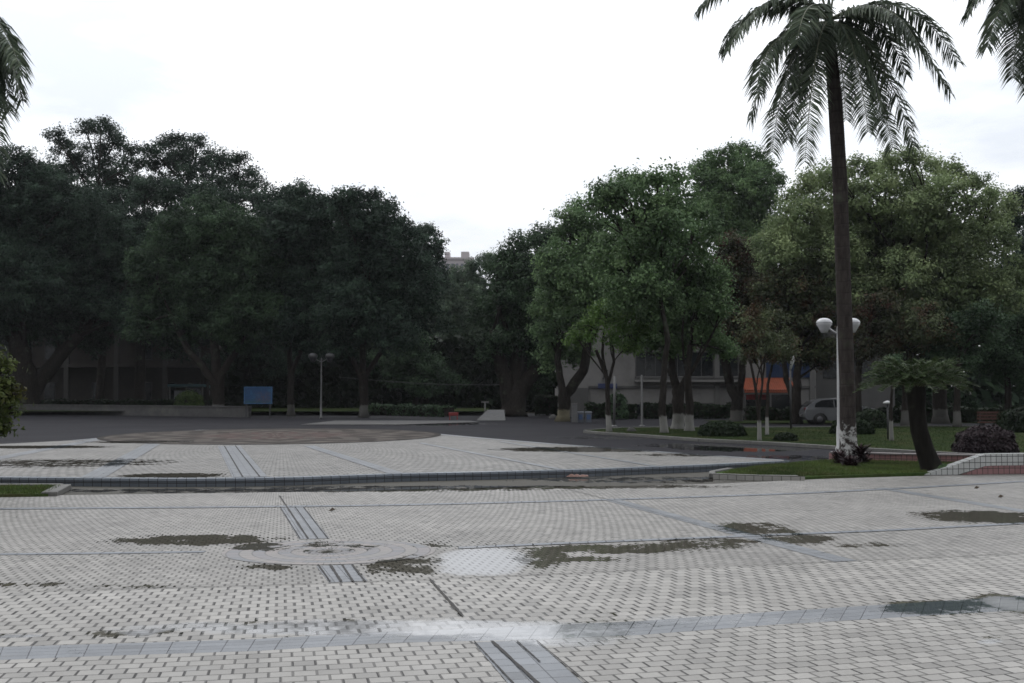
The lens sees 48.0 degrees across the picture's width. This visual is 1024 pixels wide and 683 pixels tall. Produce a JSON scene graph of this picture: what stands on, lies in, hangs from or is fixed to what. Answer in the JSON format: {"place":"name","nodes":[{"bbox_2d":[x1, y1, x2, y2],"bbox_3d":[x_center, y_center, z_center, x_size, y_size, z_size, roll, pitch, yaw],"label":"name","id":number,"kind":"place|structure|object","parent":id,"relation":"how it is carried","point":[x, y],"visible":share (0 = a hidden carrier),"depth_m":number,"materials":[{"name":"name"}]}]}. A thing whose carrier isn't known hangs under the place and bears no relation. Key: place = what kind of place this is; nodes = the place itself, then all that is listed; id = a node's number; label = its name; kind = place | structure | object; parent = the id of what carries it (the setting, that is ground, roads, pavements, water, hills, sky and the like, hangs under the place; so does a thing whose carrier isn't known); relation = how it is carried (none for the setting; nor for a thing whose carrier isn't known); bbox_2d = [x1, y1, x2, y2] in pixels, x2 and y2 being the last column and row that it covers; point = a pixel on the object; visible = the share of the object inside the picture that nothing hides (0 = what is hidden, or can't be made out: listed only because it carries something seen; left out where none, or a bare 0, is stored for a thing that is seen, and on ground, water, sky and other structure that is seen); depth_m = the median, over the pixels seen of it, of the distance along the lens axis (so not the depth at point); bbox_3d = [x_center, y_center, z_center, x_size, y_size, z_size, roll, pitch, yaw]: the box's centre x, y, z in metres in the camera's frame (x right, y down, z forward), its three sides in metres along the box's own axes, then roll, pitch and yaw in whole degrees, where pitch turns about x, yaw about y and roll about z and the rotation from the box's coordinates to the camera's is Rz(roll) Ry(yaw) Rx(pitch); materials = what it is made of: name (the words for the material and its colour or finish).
{"place":"outdoors","nodes":[
{"label":"outdoors","id":0,"kind":"place"},
{"bbox_2d":[0,17,33,189],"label":"palm tree","id":1,"kind":"object","parent":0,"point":[11,54],"visible":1,"depth_m":26.77,"materials":[{"name":"green plant"}]},
{"bbox_2d":[0,483,63,496],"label":"lawn","id":2,"kind":"structure","parent":0,"point":[23,495],"depth_m":21.36,"materials":[{"name":"plant"}]},
{"bbox_2d":[0,344,33,437],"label":"bush","id":3,"kind":"object","parent":2,"relation":"on","point":[9,397],"visible":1,"depth_m":22.26,"materials":[{"name":"green plant"}]},
{"bbox_2d":[17,408,488,410],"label":"verge","id":4,"kind":"structure","parent":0,"point":[345,409],"depth_m":95.45,"materials":[{"name":"green plant"}]},
{"bbox_2d":[0,142,155,412],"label":"tree","id":5,"kind":"object","parent":4,"relation":"on","point":[55,244],"visible":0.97,"depth_m":92.73,"materials":[{"name":"green plant"}]},
{"bbox_2d":[39,114,153,398],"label":"tree","id":6,"kind":"object","parent":4,"relation":"on","point":[104,162],"visible":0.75,"depth_m":108.70,"materials":[{"name":"green plant"}]},
{"bbox_2d":[39,398,174,404],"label":"hedge","id":7,"kind":"object","parent":4,"relation":"on","point":[128,401],"visible":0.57,"depth_m":99.07,"materials":[{"name":"green plant"}]},
{"bbox_2d":[0,282,220,403],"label":"hall building","id":8,"kind":"structure","parent":4,"relation":"on","point":[74,377],"depth_m":111.94,"materials":[{"name":"grey paint"}]},
{"bbox_2d":[26,172,344,399],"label":"tree","id":9,"kind":"object","parent":4,"relation":"on","point":[141,191],"visible":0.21,"depth_m":100.41,"materials":[{"name":"green plant"}]},
{"bbox_2d":[167,384,209,398],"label":"shelter","id":10,"kind":"object","parent":4,"relation":"on","point":[185,386],"visible":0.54,"depth_m":106.82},
{"bbox_2d":[173,390,204,405],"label":"round shrub","id":11,"kind":"object","parent":4,"relation":"on","point":[188,398],"visible":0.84,"depth_m":95.67,"materials":[{"name":"green plant"}]},
{"bbox_2d":[129,129,271,401],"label":"tree","id":12,"kind":"object","parent":4,"relation":"on","point":[221,164],"visible":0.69,"depth_m":107.44,"materials":[{"name":"green plant"}]},
{"bbox_2d":[204,399,342,411],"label":"hedge","id":13,"kind":"object","parent":4,"relation":"on","point":[209,403],"visible":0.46,"depth_m":104.03,"materials":[{"name":"green plant"}]},
{"bbox_2d":[219,332,554,411],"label":"undergrowth","id":14,"kind":"object","parent":4,"relation":"on","point":[459,350],"visible":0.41,"depth_m":104.10,"materials":[{"name":"green plant"}]},
{"bbox_2d":[356,330,472,405],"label":"tree","id":15,"kind":"object","parent":4,"relation":"on","point":[414,367],"visible":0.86,"depth_m":100.56,"materials":[{"name":"green plant"}]},
{"bbox_2d":[409,221,458,404],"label":"tree","id":16,"kind":"object","parent":4,"relation":"on","point":[437,248],"visible":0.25,"depth_m":103.02,"materials":[{"name":"green plant"}]},
{"bbox_2d":[427,250,499,336],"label":"tree","id":17,"kind":"object","parent":4,"relation":"on","point":[467,279],"visible":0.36,"depth_m":122.90,"materials":[{"name":"green plant"}]},
{"bbox_2d":[300,421,476,424],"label":"pavement","id":18,"kind":"structure","parent":0,"point":[369,422],"depth_m":68.72,"materials":[{"name":"concrete"}]},
{"bbox_2d":[0,435,783,477],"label":"raised platform","id":19,"kind":"structure","parent":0,"point":[208,460],"depth_m":30.80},
{"bbox_2d":[0,439,98,458],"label":"blue strip","id":20,"kind":"object","parent":19,"relation":"on","point":[39,450],"visible":0.98,"depth_m":35.29,"materials":[{"name":"grey tile"}]},
{"bbox_2d":[82,444,158,476],"bbox_3d":[-10.482,3.157,31.557,0.500,0.001,15.120,1,-2,-13],"label":"blue strip","id":21,"kind":"object","parent":19,"relation":"on","point":[107,469],"visible":1,"depth_m":29.00,"materials":[{"name":"stone"}]},
{"bbox_2d":[218,446,266,476],"bbox_3d":[-7.386,3.131,30.916,0.720,0.001,13.806,1,-2,-16],"label":"blue strip","id":22,"kind":"object","parent":19,"relation":"on","point":[244,466],"visible":1,"depth_m":28.61,"materials":[{"name":"stone"}]},
{"bbox_2d":[97,429,440,443],"bbox_3d":[-9.466,3.754,46.078,13.223,0.001,15.437,0,-2,0],"label":"round medallion","id":23,"kind":"object","parent":19,"relation":"on","point":[270,436],"visible":1,"depth_m":44.82,"materials":[{"name":"stone"}]},
{"bbox_2d":[305,446,402,472],"bbox_3d":[-4.593,3.152,31.447,0.360,0.001,12.894,1,-2,-18],"label":"blue strip","id":24,"kind":"object","parent":19,"relation":"on","point":[368,464],"visible":1,"depth_m":29.81,"materials":[{"name":"stone"}]},
{"bbox_2d":[441,434,780,459],"bbox_3d":[1.764,3.452,38.648,0.788,0.001,20.214,1,-3,-30],"label":"platform edge","id":25,"kind":"object","parent":19,"relation":"on","point":[616,448],"visible":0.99,"depth_m":35.86,"materials":[{"name":"grey tile"}]},
{"bbox_2d":[0,413,894,462],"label":"road","id":26,"kind":"structure","parent":0,"point":[541,428],"depth_m":60.69,"materials":[{"name":"grey asphalt"}]},
{"bbox_2d":[1,404,251,416],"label":"planter wall","id":27,"kind":"structure","parent":26,"relation":"on","point":[179,410],"depth_m":87.20,"materials":[{"name":"concrete"}]},
{"bbox_2d":[244,387,272,417],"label":"billboard","id":28,"kind":"object","parent":26,"relation":"on","point":[257,395],"visible":1,"depth_m":81.36,"materials":[{"name":"metal"}]},
{"bbox_2d":[308,353,333,418],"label":"street lamp","id":29,"kind":"object","parent":26,"relation":"on","point":[328,356],"visible":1,"depth_m":78.04,"materials":[{"name":"grey metal"}]},
{"bbox_2d":[0,463,783,486],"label":"platform riser","id":30,"kind":"object","parent":26,"relation":"on","point":[338,481],"visible":0.61,"depth_m":24.75,"materials":[{"name":"stone"}]},
{"bbox_2d":[0,460,789,480],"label":"platform nosing","id":31,"kind":"object","parent":30,"relation":"on","point":[350,476],"visible":1,"depth_m":24.98,"materials":[{"name":"grey stone"}]},
{"bbox_2d":[476,410,505,420],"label":"ramp","id":32,"kind":"structure","parent":26,"relation":"on","point":[493,415],"depth_m":74.05,"materials":[{"name":"concrete"}]},
{"bbox_2d":[460,220,561,416],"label":"tree","id":33,"kind":"object","parent":26,"relation":"on","point":[510,297],"visible":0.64,"depth_m":84.76,"materials":[{"name":"green plant"}]},
{"bbox_2d":[713,474,804,480],"bbox_3d":[5.293,3.027,25.652,2.344,0.128,0.721,-2,-3,42],"label":"island kerb face","id":34,"kind":"object","parent":26,"relation":"on","point":[750,477],"visible":0.91,"depth_m":25.37},
{"bbox_2d":[583,430,980,453],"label":"kerb","id":35,"kind":"structure","parent":26,"relation":"on","point":[818,446],"depth_m":42.12,"materials":[{"name":"concrete"}]},
{"bbox_2d":[816,318,860,450],"bbox_3d":[10.663,1.405,37.519,1.446,4.348,0.531,0,-2,0],"label":"street lamp","id":36,"kind":"object","parent":26,"relation":"on","point":[823,325],"visible":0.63,"depth_m":37.44,"materials":[{"name":"white metal"}]},
{"bbox_2d":[0,474,1023,591],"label":"plaza","id":37,"kind":"structure","parent":0,"point":[445,531],"depth_m":16.38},
{"bbox_2d":[0,551,204,554],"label":"blue strip","id":38,"kind":"object","parent":37,"relation":"on","point":[101,552],"visible":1,"depth_m":14.04,"materials":[{"name":"stone"}]},
{"bbox_2d":[281,507,328,538],"bbox_3d":[-3.176,2.716,17.386,0.400,0.001,4.224,1,-2,-15],"label":"blue strip","id":39,"kind":"object","parent":37,"relation":"on","point":[316,529],"visible":1,"depth_m":17.08,"materials":[{"name":"stone"}]},
{"bbox_2d":[222,540,434,564],"bbox_3d":[-2.249,2.582,14.162,2.600,0.001,2.167,0,-2,0],"label":"round paving rosette","id":40,"kind":"object","parent":37,"relation":"on","point":[315,552],"visible":1,"depth_m":14.05,"materials":[{"name":"stone"}]},
{"bbox_2d":[317,564,366,581],"bbox_3d":[-1.857,2.513,12.485,0.400,0.001,1.162,1,-2,-16],"label":"blue strip","id":41,"kind":"object","parent":37,"relation":"on","point":[341,572],"visible":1,"depth_m":12.45,"materials":[{"name":"stone"}]},
{"bbox_2d":[62,472,764,494],"bbox_3d":[-3.664,3.091,25.735,23.906,0.001,7.825,1,-2,-13],"label":"gutter","id":42,"kind":"object","parent":37,"relation":"on","point":[668,479],"visible":0.23,"depth_m":24.16,"materials":[{"name":"grey concrete"}]},
{"bbox_2d":[41,484,70,495],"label":"kerb","id":43,"kind":"structure","parent":42,"relation":"on","point":[61,489],"depth_m":21.98,"materials":[{"name":"concrete"}]},
{"bbox_2d":[0,554,1023,646],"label":"plaza middle band","id":44,"kind":"object","parent":37,"relation":"on","point":[49,618],"visible":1,"depth_m":10.88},
{"bbox_2d":[0,481,1023,508],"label":"blue strip","id":45,"kind":"object","parent":37,"relation":"on","point":[495,502],"visible":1,"depth_m":20.20,"materials":[{"name":"stone"}]},
{"bbox_2d":[606,500,856,561],"bbox_3d":[2.811,2.705,17.136,0.300,0.001,7.882,1,-2,-16],"label":"blue strip","id":46,"kind":"object","parent":37,"relation":"on","point":[811,552],"visible":1,"depth_m":15.90,"materials":[{"name":"stone"}]},
{"bbox_2d":[458,522,1023,548],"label":"blue strip","id":47,"kind":"object","parent":37,"relation":"on","point":[734,536],"visible":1,"depth_m":15.54,"materials":[{"name":"stone"}]},
{"bbox_2d":[877,488,1023,511],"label":"blue strip","id":48,"kind":"object","parent":37,"relation":"on","point":[966,501],"visible":1,"depth_m":20.60,"materials":[{"name":"stone"}]},
{"bbox_2d":[924,453,1023,475],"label":"ramp wall","id":49,"kind":"structure","parent":37,"relation":"on","point":[993,463],"depth_m":26.94,"materials":[{"name":"white tile"}]},
{"bbox_2d":[0,610,1023,682],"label":"plaza front","id":50,"kind":"structure","parent":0,"point":[984,647],"depth_m":8.48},
{"bbox_2d":[0,596,1023,659],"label":"plaza blue strip","id":51,"kind":"object","parent":50,"relation":"on","point":[993,604],"visible":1,"depth_m":9.45,"materials":[{"name":"stone"}]},
{"bbox_2d":[474,640,581,682],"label":"blue strip","id":52,"kind":"object","parent":50,"relation":"on","point":[549,667],"visible":1,"depth_m":8.40,"materials":[{"name":"stone"}]},
{"bbox_2d":[0,0,1023,354],"label":"sky","id":53,"kind":"structure","parent":0,"point":[481,117],"materials":[{"name":"white"}]},
{"bbox_2d":[251,392,1011,412],"bbox_3d":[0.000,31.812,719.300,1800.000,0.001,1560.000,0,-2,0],"label":"ground","id":54,"kind":"structure","parent":0,"point":[358,412],"depth_m":102.86,"materials":[{"name":"soil"}]},
{"bbox_2d":[114,187,292,405],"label":"tree","id":55,"kind":"object","parent":54,"relation":"on","point":[213,280],"visible":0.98,"depth_m":84.00,"materials":[{"name":"green plant"}]},
{"bbox_2d":[254,172,342,416],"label":"tree","id":56,"kind":"object","parent":54,"relation":"on","point":[294,222],"visible":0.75,"depth_m":83.72,"materials":[{"name":"green plant"}]},
{"bbox_2d":[304,182,459,417],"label":"tree","id":57,"kind":"object","parent":54,"relation":"on","point":[380,290],"visible":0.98,"depth_m":80.96,"materials":[{"name":"green plant"}]},
{"bbox_2d":[368,403,456,416],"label":"hedge","id":58,"kind":"object","parent":54,"relation":"on","point":[410,409],"visible":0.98,"depth_m":86.19,"materials":[{"name":"green plant"}]},
{"bbox_2d":[443,252,473,269],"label":"tower block","id":59,"kind":"structure","parent":54,"relation":"on","point":[458,261],"depth_m":421.57,"materials":[{"name":"concrete"}]},
{"bbox_2d":[534,393,557,415],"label":"hedge","id":60,"kind":"object","parent":54,"relation":"on","point":[546,405],"visible":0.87,"depth_m":87.91,"materials":[{"name":"green plant"}]},
{"bbox_2d":[518,176,631,421],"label":"tree","id":61,"kind":"object","parent":54,"relation":"on","point":[565,291],"visible":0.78,"depth_m":71.07,"materials":[{"name":"green leaves"},{"name":"dark brown bark"}]},
{"bbox_2d":[584,401,637,418],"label":"hedge","id":62,"kind":"object","parent":54,"relation":"on","point":[597,410],"visible":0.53,"depth_m":78.26,"materials":[{"name":"green plant"}]},
{"bbox_2d":[605,390,629,419],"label":"round shrub","id":63,"kind":"object","parent":54,"relation":"on","point":[621,411],"visible":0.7,"depth_m":76.27,"materials":[{"name":"green plant"}]},
{"bbox_2d":[639,401,730,418],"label":"hedge","id":64,"kind":"object","parent":54,"relation":"on","point":[702,411],"visible":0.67,"depth_m":78.29,"materials":[{"name":"green plant"}]},
{"bbox_2d":[555,267,894,416],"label":"school building","id":65,"kind":"structure","parent":54,"relation":"on","point":[708,382],"depth_m":83.95,"materials":[{"name":"paint"}]},
{"bbox_2d":[635,351,662,377],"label":"window","id":66,"kind":"structure","parent":65,"relation":"in","point":[648,365],"depth_m":83.98,"materials":[{"name":"glass"}]},
{"bbox_2d":[691,351,712,375],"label":"window","id":67,"kind":"structure","parent":65,"relation":"in","point":[704,368],"depth_m":83.98,"materials":[{"name":"glass"}]},
{"bbox_2d":[823,357,874,377],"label":"window","id":68,"kind":"structure","parent":65,"relation":"in","point":[832,373],"depth_m":85.14,"materials":[{"name":"grey glass"}]},
{"bbox_2d":[685,137,801,266],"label":"tree","id":69,"kind":"object","parent":54,"relation":"on","point":[746,201],"visible":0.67,"depth_m":94.98,"materials":[{"name":"green plant"}]},
{"bbox_2d":[743,406,802,420],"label":"hedge","id":70,"kind":"object","parent":54,"relation":"on","point":[774,414],"visible":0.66,"depth_m":71.39,"materials":[{"name":"green plant"}]},
{"bbox_2d":[894,298,1023,408],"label":"building","id":71,"kind":"structure","parent":54,"relation":"on","point":[990,393],"depth_m":90.49,"materials":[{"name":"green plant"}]},
{"bbox_2d":[987,183,1023,291],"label":"tree","id":72,"kind":"object","parent":54,"relation":"on","point":[1018,221],"visible":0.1,"depth_m":95.57,"materials":[{"name":"green plant"}]},
{"bbox_2d":[612,423,992,427],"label":"footpath","id":73,"kind":"structure","parent":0,"point":[810,425],"depth_m":62.12,"materials":[{"name":"concrete"}]},
{"bbox_2d":[799,398,873,423],"bbox_3d":[18.418,3.940,64.875,4.300,1.498,2.040,0,-2,0],"label":"parked car","id":74,"kind":"object","parent":73,"relation":"on","point":[819,411],"visible":0.39,"depth_m":64.03,"materials":[{"name":"silver metal"}]},
{"bbox_2d":[830,285,906,412],"bbox_3d":[18.743,0.874,61.137,4.205,7.699,4.409,0,-2,0],"label":"tree","id":75,"kind":"object","parent":73,"relation":"on","point":[866,351],"visible":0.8,"depth_m":60.48,"materials":[{"name":"green plant"}]},
{"bbox_2d":[869,294,964,425],"bbox_3d":[20.953,1.094,60.217,4.558,7.004,5.833,0,-2,0],"label":"tree","id":76,"kind":"object","parent":73,"relation":"on","point":[923,330],"visible":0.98,"depth_m":59.77,"materials":[{"name":"green plant"}]},
{"bbox_2d":[966,301,1023,410],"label":"tree","id":77,"kind":"object","parent":73,"relation":"on","point":[1005,359],"visible":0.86,"depth_m":61.40,"materials":[{"name":"green plant"}]},
{"bbox_2d":[589,426,1023,452],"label":"verge lawn","id":78,"kind":"structure","parent":0,"point":[880,439],"depth_m":47.01,"materials":[{"name":"green plant"}]},
{"bbox_2d":[558,297,658,431],"bbox_3d":[4.437,1.004,52.716,4.655,6.594,3.658,0,-2,0],"label":"tree","id":79,"kind":"object","parent":78,"relation":"on","point":[591,322],"visible":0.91,"depth_m":52.52,"materials":[{"name":"green plant"}]},
{"bbox_2d":[578,156,731,432],"bbox_3d":[6.546,-2.083,52.364,6.240,12.786,8.258,-1,-3,28],"label":"tree","id":80,"kind":"object","parent":78,"relation":"on","point":[646,248],"visible":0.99,"depth_m":50.79,"materials":[{"name":"green plant"}]},
{"bbox_2d":[621,275,735,428],"bbox_3d":[7.962,0.144,56.147,5.985,8.606,5.210,0,-2,0],"label":"tree","id":81,"kind":"object","parent":78,"relation":"on","point":[656,343],"visible":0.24,"depth_m":55.69,"materials":[{"name":"green plant"}]},
{"bbox_2d":[664,231,742,430],"bbox_3d":[8.947,-0.627,53.561,3.846,9.992,4.463,0,-2,0],"label":"tree","id":82,"kind":"object","parent":78,"relation":"on","point":[706,290],"visible":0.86,"depth_m":53.31,"materials":[{"name":"green plant"}]},
{"bbox_2d":[697,420,747,436],"bbox_3d":[8.738,3.631,47.752,2.066,0.768,1.864,0,-2,0],"label":"round shrub","id":83,"kind":"object","parent":78,"relation":"on","point":[729,428],"visible":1,"depth_m":47.13,"materials":[{"name":"green plant"}]},
{"bbox_2d":[725,298,788,440],"bbox_3d":[9.199,1.127,43.509,2.222,5.560,2.737,0,-2,0],"label":"tree","id":84,"kind":"object","parent":78,"relation":"on","point":[750,355],"visible":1,"depth_m":43.36,"materials":[{"name":"green plant"}]},
{"bbox_2d":[758,300,803,434],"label":"tree","id":85,"kind":"object","parent":78,"relation":"on","point":[790,340],"visible":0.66,"depth_m":48.97,"materials":[{"name":"green plant"}]},
{"bbox_2d":[829,418,875,434],"bbox_3d":[14.728,3.688,49.881,1.982,0.841,1.780,0,-2,0],"label":"round shrub","id":86,"kind":"object","parent":78,"relation":"on","point":[863,426],"visible":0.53,"depth_m":49.30,"materials":[{"name":"green plant"}]},
{"bbox_2d":[856,408,886,427],"bbox_3d":[17.915,3.870,57.556,1.948,1.102,1.717,0,-2,0],"label":"round shrub","id":87,"kind":"object","parent":78,"relation":"on","point":[876,418],"visible":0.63,"depth_m":56.97,"materials":[{"name":"green plant"}]},
{"bbox_2d":[866,351,906,440],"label":"tree","id":88,"kind":"object","parent":78,"relation":"on","point":[891,434],"visible":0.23,"depth_m":43.24,"materials":[{"name":"green plant"}]},
{"bbox_2d":[921,288,1009,426],"bbox_3d":[23.367,0.976,59.594,4.298,7.188,5.214,0,-2,0],"label":"tree","id":89,"kind":"object","parent":78,"relation":"on","point":[973,331],"visible":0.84,"depth_m":58.99,"materials":[{"name":"green plant"}]},
{"bbox_2d":[951,424,1019,452],"bbox_3d":[14.359,2.968,34.813,1.936,0.959,1.705,0,-2,0],"label":"round shrub","id":90,"kind":"object","parent":78,"relation":"on","point":[994,438],"visible":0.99,"depth_m":34.25,"materials":[{"name":"purple plant"}]},
{"bbox_2d":[993,403,1023,432],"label":"round shrub","id":91,"kind":"object","parent":78,"relation":"on","point":[1012,418],"visible":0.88,"depth_m":51.66,"materials":[{"name":"green plant"}]},
{"bbox_2d":[706,420,970,422],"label":"lawn","id":92,"kind":"structure","parent":0,"point":[771,421],"depth_m":69.06,"materials":[{"name":"green plant"}]},
{"bbox_2d":[689,228,789,420],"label":"tree","id":93,"kind":"object","parent":92,"relation":"on","point":[737,255],"visible":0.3,"depth_m":69.23,"materials":[{"name":"green plant"}]},
{"bbox_2d":[744,264,853,423],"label":"tree","id":94,"kind":"object","parent":92,"relation":"on","point":[803,294],"visible":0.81,"depth_m":65.12,"materials":[{"name":"green plant"}]},
{"bbox_2d":[741,142,1023,423],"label":"tree","id":95,"kind":"object","parent":92,"relation":"on","point":[920,241],"visible":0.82,"depth_m":64.41,"materials":[{"name":"green plant"}]},
{"bbox_2d":[862,404,1003,423],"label":"hedge","id":96,"kind":"object","parent":92,"relation":"on","point":[969,414],"visible":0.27,"depth_m":67.02,"materials":[{"name":"green plant"}]},
{"bbox_2d":[722,459,955,475],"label":"grass","id":97,"kind":"structure","parent":0,"point":[818,467],"depth_m":27.52,"materials":[{"name":"green plant"}]},
{"bbox_2d":[716,471,965,479],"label":"island lawn","id":98,"kind":"structure","parent":0,"point":[865,475],"depth_m":26.12,"materials":[{"name":"plant"}]},
{"bbox_2d":[693,0,965,456],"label":"palm tree","id":99,"kind":"object","parent":98,"relation":"on","point":[811,42],"visible":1,"depth_m":31.41,"materials":[{"name":"green plant"}]},
{"bbox_2d":[850,443,874,462],"bbox_3d":[9.072,2.917,29.938,0.697,0.542,0.704,-2,-3,34],"label":"ground plant","id":100,"kind":"object","parent":98,"relation":"on","point":[861,449],"visible":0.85,"depth_m":29.87,"materials":[{"name":"green plant"}]},
{"bbox_2d":[829,451,975,461],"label":"garden wall","id":101,"kind":"structure","parent":98,"relation":"on","point":[909,456],"depth_m":30.55,"materials":[{"name":"tile"}]},
{"bbox_2d":[853,356,980,470],"bbox_3d":[9.595,1.739,27.318,2.860,2.866,2.805,0,-2,0],"label":"cycad","id":102,"kind":"object","parent":98,"relation":"on","point":[914,379],"visible":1,"depth_m":27.05,"materials":[{"name":"green plant"}]},
{"bbox_2d":[952,0,1023,103],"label":"palm tree","id":103,"kind":"object","parent":98,"relation":"on","point":[1000,10],"visible":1,"depth_m":27.09,"materials":[{"name":"green plant"}]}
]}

